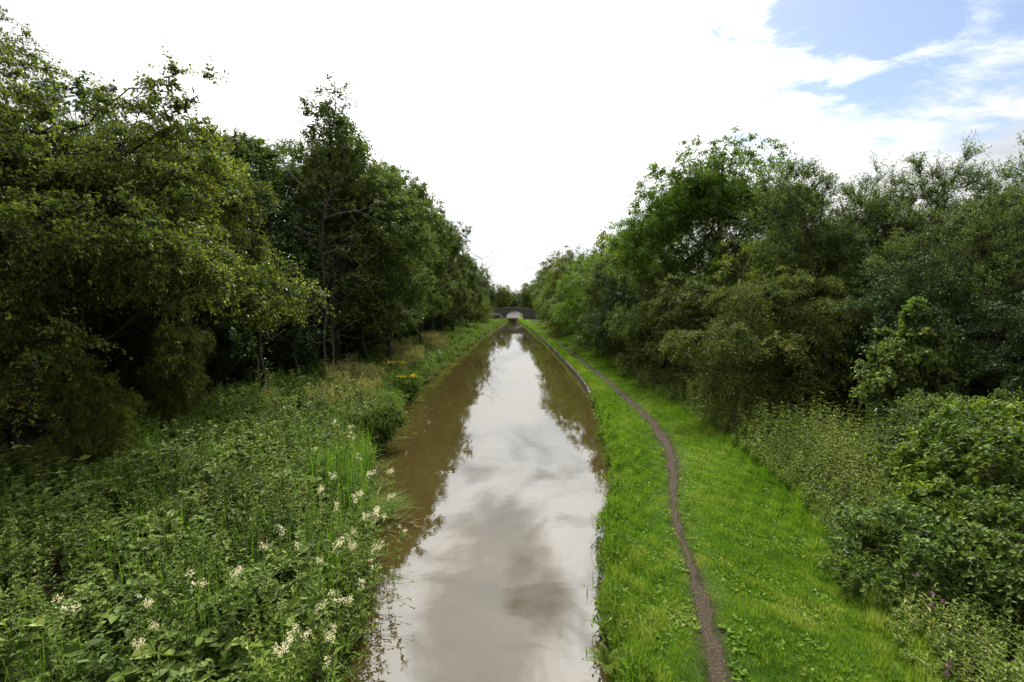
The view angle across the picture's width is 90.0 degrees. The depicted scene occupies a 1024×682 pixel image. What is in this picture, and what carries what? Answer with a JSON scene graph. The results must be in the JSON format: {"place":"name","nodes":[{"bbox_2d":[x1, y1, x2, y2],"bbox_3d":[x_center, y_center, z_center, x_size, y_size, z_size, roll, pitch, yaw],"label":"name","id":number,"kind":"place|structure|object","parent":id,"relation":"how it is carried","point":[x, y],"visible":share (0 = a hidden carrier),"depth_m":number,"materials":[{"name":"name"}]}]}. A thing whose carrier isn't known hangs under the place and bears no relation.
{"place":"outdoors","nodes":[
{"label":"outdoors","id":0,"kind":"place"},
{"bbox_2d":[337,312,613,681],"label":"canal water","id":1,"kind":"structure","parent":0,"point":[499,461],"depth_m":11.54,"materials":[{"name":"brown liquid"}]},
{"bbox_2d":[353,477,432,539],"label":"reed tuft","id":2,"kind":"object","parent":1,"relation":"in","point":[382,506],"visible":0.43,"depth_m":11.88,"materials":[{"name":"green plant"}]},
{"bbox_2d":[0,313,1023,681],"bbox_3d":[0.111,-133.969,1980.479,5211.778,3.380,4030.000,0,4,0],"label":"ground","id":3,"kind":"structure","parent":0,"point":[32,435],"depth_m":8.80,"materials":[{"name":"green plant"}]},
{"bbox_2d":[0,261,38,437],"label":"leafy shrub","id":4,"kind":"object","parent":3,"relation":"on","point":[2,275],"visible":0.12,"depth_m":12.91,"materials":[{"name":"green plant"}]},
{"bbox_2d":[0,134,50,451],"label":"slender tree","id":5,"kind":"object","parent":3,"relation":"on","point":[11,437],"visible":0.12,"depth_m":13.73,"materials":[{"name":"green plant"}]},
{"bbox_2d":[0,5,90,342],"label":"feathery tree","id":6,"kind":"object","parent":3,"relation":"on","point":[21,64],"visible":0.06,"depth_m":15.16,"materials":[{"name":"green plant"}]},
{"bbox_2d":[39,593,80,681],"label":"meadowsweet","id":7,"kind":"object","parent":3,"relation":"on","point":[55,639],"visible":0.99,"depth_m":5.46,"materials":[{"name":"green plant"}]},
{"bbox_2d":[28,358,148,480],"bbox_3d":[-9.861,1.909,12.095,1.531,3.088,2.386,3,5,33],"label":"leafy shrub","id":8,"kind":"object","parent":3,"relation":"on","point":[86,401],"visible":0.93,"depth_m":11.82,"materials":[{"name":"green plant"}]},
{"bbox_2d":[39,295,186,418],"bbox_3d":[-13.809,0.637,17.848,4.635,4.795,4.468,3,5,33],"label":"shade shrub","id":9,"kind":"object","parent":3,"relation":"on","point":[127,374],"visible":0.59,"depth_m":17.17,"materials":[{"name":"green plant"}]},
{"bbox_2d":[0,68,254,403],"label":"woodland tree","id":10,"kind":"object","parent":3,"relation":"on","point":[230,325],"visible":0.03,"depth_m":21.10,"materials":[{"name":"green plant"}]},
{"bbox_2d":[131,635,156,680],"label":"meadowsweet","id":11,"kind":"object","parent":3,"relation":"on","point":[143,657],"visible":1,"depth_m":5.39,"materials":[{"name":"white plant"}]},
{"bbox_2d":[145,619,167,680],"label":"meadowsweet","id":12,"kind":"object","parent":3,"relation":"on","point":[159,663],"visible":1,"depth_m":5.61,"materials":[{"name":"green plant"}]},
{"bbox_2d":[0,30,340,459],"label":"hawthorn tree","id":13,"kind":"object","parent":3,"relation":"on","point":[78,199],"visible":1,"depth_m":12.09,"materials":[{"name":"green plant"}]},
{"bbox_2d":[134,311,219,438],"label":"leafy shrub","id":14,"kind":"object","parent":3,"relation":"on","point":[173,359],"visible":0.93,"depth_m":16.05,"materials":[{"name":"green plant"}]},
{"bbox_2d":[49,115,311,399],"bbox_3d":[-12.791,-3.061,19.840,10.066,11.415,7.631,0,4,0],"label":"hawthorn tree","id":15,"kind":"object","parent":3,"relation":"on","point":[230,220],"visible":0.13,"depth_m":19.53,"materials":[{"name":"green plant"}]},
{"bbox_2d":[181,569,208,661],"bbox_3d":[-3.893,3.384,6.187,0.422,1.288,0.266,0,4,7],"label":"meadowsweet","id":16,"kind":"object","parent":3,"relation":"on","point":[195,584],"visible":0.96,"depth_m":6.17,"materials":[{"name":"green plant"}]},
{"bbox_2d":[0,374,395,661],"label":"willowherb","id":17,"kind":"object","parent":3,"relation":"on","point":[223,504],"visible":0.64,"depth_m":9.33,"materials":[{"name":"green plant"}]},
{"bbox_2d":[152,303,257,390],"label":"shade shrub","id":18,"kind":"object","parent":3,"relation":"on","point":[215,363],"visible":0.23,"depth_m":23.63,"materials":[{"name":"green plant"}]},
{"bbox_2d":[224,566,242,653],"bbox_3d":[-3.504,3.471,6.470,0.233,1.187,0.270,-2,5,-27],"label":"meadowsweet","id":19,"kind":"object","parent":3,"relation":"on","point":[234,592],"visible":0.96,"depth_m":6.46,"materials":[{"name":"green plant"}]},
{"bbox_2d":[151,130,339,380],"bbox_3d":[-14.769,-3.971,27.839,10.420,14.412,11.220,-1,4,-16],"label":"woodland tree","id":20,"kind":"object","parent":3,"relation":"on","point":[275,212],"visible":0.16,"depth_m":27.14,"materials":[{"name":"green plant"}]},
{"bbox_2d":[218,145,285,393],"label":"slender tree","id":21,"kind":"object","parent":3,"relation":"on","point":[260,348],"visible":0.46,"depth_m":20.65,"materials":[{"name":"green plant"}]},
{"bbox_2d":[0,316,504,681],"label":"bramble patch","id":22,"kind":"object","parent":3,"relation":"on","point":[190,669],"visible":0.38,"depth_m":8.45,"materials":[{"name":"green plant"}]},
{"bbox_2d":[0,316,508,681],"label":"nettle bed","id":23,"kind":"object","parent":3,"relation":"on","point":[31,612],"visible":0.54,"depth_m":8.46,"materials":[{"name":"green plant"}]},
{"bbox_2d":[197,128,327,369],"bbox_3d":[-15.626,-5.387,31.052,8.915,14.323,9.032,-1,4,-9],"label":"alder tree","id":24,"kind":"object","parent":3,"relation":"on","point":[268,152],"visible":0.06,"depth_m":29.79,"materials":[{"name":"green plant"}]},
{"bbox_2d":[257,539,275,610],"bbox_3d":[-3.448,3.385,7.160,0.253,1.274,0.277,-4,5,-43],"label":"meadowsweet","id":25,"kind":"object","parent":3,"relation":"on","point":[265,569],"visible":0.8,"depth_m":7.15,"materials":[{"name":"green plant"}]},
{"bbox_2d":[238,196,299,386],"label":"slender tree","id":26,"kind":"object","parent":3,"relation":"on","point":[257,367],"visible":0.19,"depth_m":24.13,"materials":[{"name":"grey plant"}]},
{"bbox_2d":[240,303,326,374],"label":"shade shrub","id":27,"kind":"object","parent":3,"relation":"on","point":[286,327],"visible":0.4,"depth_m":27.87,"materials":[{"name":"green plant"}]},
{"bbox_2d":[276,524,290,583],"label":"meadowsweet","id":28,"kind":"object","parent":3,"relation":"on","point":[283,545],"visible":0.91,"depth_m":7.74,"materials":[{"name":"green plant"}]},
{"bbox_2d":[273,642,295,681],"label":"meadowsweet","id":29,"kind":"object","parent":3,"relation":"on","point":[288,656],"visible":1,"depth_m":5.20,"materials":[{"name":"white plant"}]},
{"bbox_2d":[278,631,301,681],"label":"meadowsweet","id":30,"kind":"object","parent":3,"relation":"on","point":[288,663],"visible":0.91,"depth_m":5.53,"materials":[{"name":"green plant"}]},
{"bbox_2d":[286,622,311,681],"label":"meadowsweet","id":31,"kind":"object","parent":3,"relation":"on","point":[298,640],"visible":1,"depth_m":5.39,"materials":[{"name":"green plant"}]},
{"bbox_2d":[268,230,339,374],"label":"slender tree","id":32,"kind":"object","parent":3,"relation":"on","point":[295,355],"visible":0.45,"depth_m":26.76,"materials":[{"name":"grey plant"}]},
{"bbox_2d":[309,599,326,681],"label":"meadowsweet","id":33,"kind":"object","parent":3,"relation":"on","point":[320,626],"visible":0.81,"depth_m":6.15,"materials":[{"name":"green plant"}]},
{"bbox_2d":[297,298,346,361],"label":"shade shrub","id":34,"kind":"object","parent":3,"relation":"on","point":[320,341],"visible":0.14,"depth_m":33.53,"materials":[{"name":"green plant"}]},
{"bbox_2d":[280,425,377,503],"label":"sedge clump","id":35,"kind":"object","parent":3,"relation":"on","point":[328,462],"visible":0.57,"depth_m":13.15,"materials":[{"name":"green plant"}]},
{"bbox_2d":[276,165,382,366],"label":"bare tree","id":36,"kind":"object","parent":3,"relation":"on","point":[325,316],"visible":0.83,"depth_m":28.81,"materials":[{"name":"grey plant"}]},
{"bbox_2d":[273,184,387,360],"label":"woodland tree","id":37,"kind":"object","parent":3,"relation":"on","point":[357,344],"visible":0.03,"depth_m":36.62,"materials":[{"name":"green plant"}]},
{"bbox_2d":[320,628,343,681],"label":"meadowsweet","id":38,"kind":"object","parent":3,"relation":"on","point":[332,637],"visible":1,"depth_m":5.56,"materials":[{"name":"green plant"}]},
{"bbox_2d":[305,214,363,366],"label":"slender tree","id":39,"kind":"object","parent":3,"relation":"on","point":[332,339],"visible":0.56,"depth_m":30.10,"materials":[{"name":"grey plant"}]},
{"bbox_2d":[272,127,400,350],"bbox_3d":[-13.386,-7.912,40.528,10.013,18.232,10.326,3,5,35],"label":"alder tree","id":40,"kind":"object","parent":3,"relation":"on","point":[291,144],"visible":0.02,"depth_m":38.19,"materials":[{"name":"green plant"}]},
{"bbox_2d":[328,536,344,645],"bbox_3d":[-2.406,3.429,7.027,0.278,1.419,0.323,-1,4,-15],"label":"meadowsweet","id":41,"kind":"object","parent":3,"relation":"on","point":[338,578],"visible":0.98,"depth_m":7.01,"materials":[{"name":"green plant"}]},
{"bbox_2d":[263,69,411,363],"bbox_3d":[-11.830,-7.755,33.413,10.065,18.971,11.034,-1,4,-17],"label":"alder tree","id":42,"kind":"object","parent":3,"relation":"on","point":[341,159],"visible":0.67,"depth_m":32.32,"materials":[{"name":"green plant"}]},
{"bbox_2d":[315,227,362,359],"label":"slender tree","id":43,"kind":"object","parent":3,"relation":"on","point":[334,310],"visible":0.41,"depth_m":31.78,"materials":[{"name":"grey plant"}]},
{"bbox_2d":[342,596,356,661],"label":"meadowsweet","id":44,"kind":"object","parent":3,"relation":"on","point":[350,604],"visible":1,"depth_m":6.72,"materials":[{"name":"green plant"}]},
{"bbox_2d":[347,541,364,611],"bbox_3d":[-2.339,3.608,7.751,0.283,1.220,0.259,-3,5,-37],"label":"meadowsweet","id":45,"kind":"object","parent":3,"relation":"on","point":[357,552],"visible":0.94,"depth_m":7.72,"materials":[{"name":"green plant"}]},
{"bbox_2d":[261,329,450,417],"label":"seed grass","id":46,"kind":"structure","parent":3,"relation":"on","point":[435,336],"depth_m":26.99,"materials":[{"name":"plant"}]},
{"bbox_2d":[347,526,364,589],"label":"meadowsweet","id":47,"kind":"object","parent":3,"relation":"on","point":[358,564],"visible":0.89,"depth_m":8.11,"materials":[{"name":"green plant"}]},
{"bbox_2d":[354,578,371,667],"bbox_3d":[-1.953,3.681,6.696,0.235,1.222,0.245,-1,4,-16],"label":"meadowsweet","id":48,"kind":"object","parent":3,"relation":"on","point":[362,612],"visible":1,"depth_m":6.69,"materials":[{"name":"green plant"}]},
{"bbox_2d":[359,510,372,581],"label":"meadowsweet","id":49,"kind":"object","parent":3,"relation":"on","point":[366,544],"visible":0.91,"depth_m":8.75,"materials":[{"name":"green plant"}]},
{"bbox_2d":[342,314,393,354],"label":"shade shrub","id":50,"kind":"object","parent":3,"relation":"on","point":[368,348],"visible":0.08,"depth_m":39.63,"materials":[{"name":"green plant"}]},
{"bbox_2d":[364,540,384,646],"bbox_3d":[-1.942,3.546,7.218,0.278,1.419,0.323,1,4,10],"label":"meadowsweet","id":51,"kind":"object","parent":3,"relation":"on","point":[374,554],"visible":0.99,"depth_m":7.19,"materials":[{"name":"green plant"}]},
{"bbox_2d":[341,400,409,450],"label":"waterside bush","id":52,"kind":"object","parent":3,"relation":"on","point":[385,426],"visible":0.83,"depth_m":17.56,"materials":[{"name":"green plant"}]},
{"bbox_2d":[367,506,384,588],"bbox_3d":[-2.246,3.461,8.431,0.278,1.419,0.323,-3,5,-40],"label":"meadowsweet","id":53,"kind":"object","parent":3,"relation":"on","point":[375,529],"visible":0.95,"depth_m":8.42,"materials":[{"name":"green plant"}]},
{"bbox_2d":[339,156,444,362],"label":"alder tree","id":54,"kind":"object","parent":3,"relation":"on","point":[404,263],"visible":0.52,"depth_m":35.62,"materials":[{"name":"green plant"}]},
{"bbox_2d":[382,304,420,344],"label":"shade shrub","id":55,"kind":"object","parent":3,"relation":"on","point":[409,333],"visible":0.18,"depth_m":51.47,"materials":[{"name":"green plant"}]},
{"bbox_2d":[380,368,425,397],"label":"waterside bush","id":56,"kind":"object","parent":3,"relation":"on","point":[407,374],"visible":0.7,"depth_m":26.47,"materials":[{"name":"green plant"}]},
{"bbox_2d":[374,161,441,345],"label":"alder tree","id":57,"kind":"object","parent":3,"relation":"on","point":[405,178],"visible":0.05,"depth_m":44.55,"materials":[{"name":"green plant"}]},
{"bbox_2d":[399,173,459,336],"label":"alder tree","id":58,"kind":"object","parent":3,"relation":"on","point":[438,271],"visible":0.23,"depth_m":53.97,"materials":[{"name":"green plant"}]},
{"bbox_2d":[432,303,454,331],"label":"shade shrub","id":59,"kind":"object","parent":3,"relation":"on","point":[446,320],"visible":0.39,"depth_m":74.53,"materials":[{"name":"green plant"}]},
{"bbox_2d":[424,209,473,331],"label":"alder tree","id":60,"kind":"object","parent":3,"relation":"on","point":[452,266],"visible":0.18,"depth_m":65.95,"materials":[{"name":"green plant"}]},
{"bbox_2d":[442,234,477,330],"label":"alder tree","id":61,"kind":"object","parent":3,"relation":"on","point":[464,310],"visible":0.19,"depth_m":79.02,"materials":[{"name":"green plant"}]},
{"bbox_2d":[456,251,485,325],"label":"alder tree","id":62,"kind":"object","parent":3,"relation":"on","point":[474,287],"visible":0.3,"depth_m":95.97,"materials":[{"name":"green plant"}]},
{"bbox_2d":[460,291,493,323],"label":"hedge shrub","id":63,"kind":"object","parent":3,"relation":"on","point":[482,308],"visible":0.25,"depth_m":112.94,"materials":[{"name":"green plant"}]},
{"bbox_2d":[467,263,495,320],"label":"hedge shrub","id":64,"kind":"object","parent":3,"relation":"on","point":[487,282],"visible":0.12,"depth_m":126.56,"materials":[{"name":"green plant"}]},
{"bbox_2d":[490,284,514,308],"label":"hedge shrub","id":65,"kind":"object","parent":3,"relation":"on","point":[501,303],"visible":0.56,"depth_m":212.54,"materials":[{"name":"green plant"}]},
{"bbox_2d":[487,307,537,318],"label":"bridge","id":66,"kind":"structure","parent":3,"relation":"on","point":[527,313],"depth_m":165.74,"materials":[{"name":"stone"}]},
{"bbox_2d":[515,279,536,316],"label":"hedge shrub","id":67,"kind":"object","parent":3,"relation":"on","point":[525,299],"visible":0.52,"depth_m":202.86,"materials":[{"name":"green plant"}]},
{"bbox_2d":[526,264,549,309],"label":"hedge shrub","id":68,"kind":"object","parent":3,"relation":"on","point":[532,286],"visible":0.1,"depth_m":178.57,"materials":[{"name":"green plant"}]},
{"bbox_2d":[532,275,562,327],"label":"hedge shrub","id":69,"kind":"object","parent":3,"relation":"on","point":[540,317],"visible":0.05,"depth_m":100.19,"materials":[{"name":"green plant"}]},
{"bbox_2d":[538,255,588,337],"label":"hedge shrub","id":70,"kind":"object","parent":3,"relation":"on","point":[554,277],"visible":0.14,"depth_m":71.88,"materials":[{"name":"green plant"}]},
{"bbox_2d":[537,335,591,400],"bbox_3d":[4.491,1.166,55.341,0.662,0.754,57.250,0,4,0],"label":"canal edging","id":71,"kind":"object","parent":3,"relation":"on","point":[586,387],"visible":0.35,"depth_m":38.44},
{"bbox_2d":[534,243,596,323],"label":"hedge shrub","id":72,"kind":"object","parent":3,"relation":"on","point":[562,260],"visible":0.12,"depth_m":83.67,"materials":[{"name":"green plant"}]},
{"bbox_2d":[543,264,593,340],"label":"hedge shrub","id":73,"kind":"object","parent":3,"relation":"on","point":[558,299],"visible":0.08,"depth_m":61.14,"materials":[{"name":"green plant"}]},
{"bbox_2d":[549,247,617,346],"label":"hedge shrub","id":74,"kind":"object","parent":3,"relation":"on","point":[579,307],"visible":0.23,"depth_m":53.14,"materials":[{"name":"green plant"}]},
{"bbox_2d":[584,641,625,674],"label":"fern plant","id":75,"kind":"object","parent":3,"relation":"on","point":[604,663],"visible":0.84,"depth_m":6.65,"materials":[{"name":"green plant"}]},
{"bbox_2d":[563,254,647,358],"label":"hedge shrub","id":76,"kind":"object","parent":3,"relation":"on","point":[589,288],"visible":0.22,"depth_m":44.04,"materials":[{"name":"green plant"}]},
{"bbox_2d":[601,435,634,458],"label":"tussock","id":77,"kind":"object","parent":3,"relation":"on","point":[612,442],"visible":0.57,"depth_m":15.95,"materials":[{"name":"green plant"}]},
{"bbox_2d":[583,576,655,662],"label":"tussock","id":78,"kind":"object","parent":3,"relation":"on","point":[615,613],"visible":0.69,"depth_m":7.29,"materials":[{"name":"green plant"}]},
{"bbox_2d":[598,464,643,499],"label":"tussock","id":79,"kind":"object","parent":3,"relation":"on","point":[612,483],"visible":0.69,"depth_m":12.73,"materials":[{"name":"green plant"}]},
{"bbox_2d":[590,524,655,583],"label":"tussock","id":80,"kind":"object","parent":3,"relation":"on","point":[625,551],"visible":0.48,"depth_m":9.20,"materials":[{"name":"green plant"}]},
{"bbox_2d":[579,259,679,364],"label":"hedge shrub","id":81,"kind":"object","parent":3,"relation":"on","point":[616,291],"visible":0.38,"depth_m":38.06,"materials":[{"name":"green plant"}]},
{"bbox_2d":[579,206,709,311],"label":"hedge shrub","id":82,"kind":"object","parent":3,"relation":"on","point":[602,245],"visible":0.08,"depth_m":46.52,"materials":[{"name":"green plant"}]},
{"bbox_2d":[601,257,717,377],"bbox_3d":[9.498,-1.331,32.140,7.765,8.366,7.438,-1,4,-15],"label":"hedge shrub","id":83,"kind":"object","parent":3,"relation":"on","point":[645,327],"visible":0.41,"depth_m":31.59,"materials":[{"name":"green plant"}]},
{"bbox_2d":[632,269,763,392],"bbox_3d":[9.839,-0.251,26.485,6.869,6.921,6.061,0,4,0],"label":"hedge shrub","id":84,"kind":"object","parent":3,"relation":"on","point":[687,315],"visible":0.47,"depth_m":25.92,"materials":[{"name":"green plant"}]},
{"bbox_2d":[599,123,828,369],"bbox_3d":[13.090,-5.865,32.835,13.601,15.924,11.757,2,4,24],"label":"ash tree","id":85,"kind":"object","parent":3,"relation":"on","point":[702,197],"visible":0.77,"depth_m":31.42,"materials":[{"name":"green plant"}]},
{"bbox_2d":[678,218,831,377],"bbox_3d":[14.443,-2.052,28.873,8.970,10.022,8.648,-1,4,-14],"label":"hedge shrub","id":86,"kind":"object","parent":3,"relation":"on","point":[698,244],"visible":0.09,"depth_m":29.25,"materials":[{"name":"green plant"}]},
{"bbox_2d":[675,228,855,390],"bbox_3d":[12.791,-1.262,26.069,8.554,8.908,8.930,-1,4,-7],"label":"hedge shrub","id":87,"kind":"object","parent":3,"relation":"on","point":[757,265],"visible":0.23,"depth_m":24.49,"materials":[{"name":"green plant"}]},
{"bbox_2d":[655,264,896,427],"bbox_3d":[10.614,0.441,19.832,10.105,6.976,5.996,0,4,0],"label":"hawthorn tree","id":88,"kind":"object","parent":3,"relation":"on","point":[791,343],"visible":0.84,"depth_m":19.12,"materials":[{"name":"green plant"}]},
{"bbox_2d":[535,322,1023,681],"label":"tall nettles","id":89,"kind":"object","parent":3,"relation":"on","point":[963,615],"visible":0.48,"depth_m":11.24,"materials":[{"name":"green plant"}]},
{"bbox_2d":[705,152,923,384],"bbox_3d":[14.918,-3.415,25.224,11.556,11.986,10.544,-2,4,-23],"label":"willow tree","id":90,"kind":"object","parent":3,"relation":"on","point":[793,224],"visible":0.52,"depth_m":23.96,"materials":[{"name":"green plant"}]},
{"bbox_2d":[804,249,1013,417],"bbox_3d":[14.002,0.169,18.714,6.125,6.573,6.354,-1,4,-18],"label":"shade shrub","id":91,"kind":"object","parent":3,"relation":"on","point":[895,295],"visible":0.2,"depth_m":17.20,"materials":[{"name":"green plant"}]},
{"bbox_2d":[802,484,1023,644],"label":"bramble mound","id":92,"kind":"object","parent":3,"relation":"on","point":[931,558],"visible":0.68,"depth_m":8.05,"materials":[{"name":"green plant"}]},
{"bbox_2d":[849,295,981,425],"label":"sycamore sapling","id":93,"kind":"object","parent":3,"relation":"on","point":[915,367],"visible":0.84,"depth_m":14.52,"materials":[{"name":"green plant"}]},
{"bbox_2d":[817,129,1023,364],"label":"willow tree","id":94,"kind":"object","parent":3,"relation":"on","point":[930,192],"visible":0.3,"depth_m":21.88,"materials":[{"name":"green plant"}]},
{"bbox_2d":[852,388,995,501],"bbox_3d":[10.053,2.530,12.367,4.082,2.749,2.987,-2,5,-29],"label":"thorn bush","id":95,"kind":"object","parent":3,"relation":"on","point":[910,418],"visible":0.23,"depth_m":12.20,"materials":[{"name":"green plant"}]},
{"bbox_2d":[846,183,1023,388],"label":"willow tree","id":96,"kind":"object","parent":3,"relation":"on","point":[989,289],"visible":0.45,"depth_m":17.93,"materials":[{"name":"green plant"}]},
{"bbox_2d":[849,302,1023,432],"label":"shade shrub","id":97,"kind":"object","parent":3,"relation":"on","point":[946,325],"visible":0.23,"depth_m":14.79,"materials":[{"name":"green plant"}]},
{"bbox_2d":[864,396,1023,556],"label":"leafy bush","id":98,"kind":"object","parent":3,"relation":"on","point":[1004,464],"visible":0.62,"depth_m":9.79,"materials":[{"name":"green plant"}]},
{"bbox_2d":[921,130,1023,303],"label":"willow tree","id":99,"kind":"object","parent":3,"relation":"on","point":[1013,194],"visible":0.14,"depth_m":18.69,"materials":[{"name":"green plant"}]},
{"bbox_2d":[932,497,1023,635],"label":"bramble mound","id":100,"kind":"object","parent":3,"relation":"on","point":[1005,581],"visible":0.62,"depth_m":7.33,"materials":[{"name":"green plant"}]},
{"bbox_2d":[937,292,1023,443],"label":"shade shrub","id":101,"kind":"object","parent":3,"relation":"on","point":[1015,351],"visible":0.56,"depth_m":14.61,"materials":[{"name":"green plant"}]},
{"bbox_2d":[945,386,1023,451],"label":"thorn bush","id":102,"kind":"object","parent":3,"relation":"on","point":[1002,396],"visible":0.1,"depth_m":11.86,"materials":[{"name":"green plant"}]},
{"bbox_2d":[0,0,1023,294],"label":"sky","id":103,"kind":"structure","parent":0,"point":[534,122],"materials":[{"name":"white"}]},
{"bbox_2d":[529,322,725,681],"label":"dirt path","id":104,"kind":"structure","parent":0,"point":[716,662],"depth_m":8.26,"materials":[{"name":"brown soil"}]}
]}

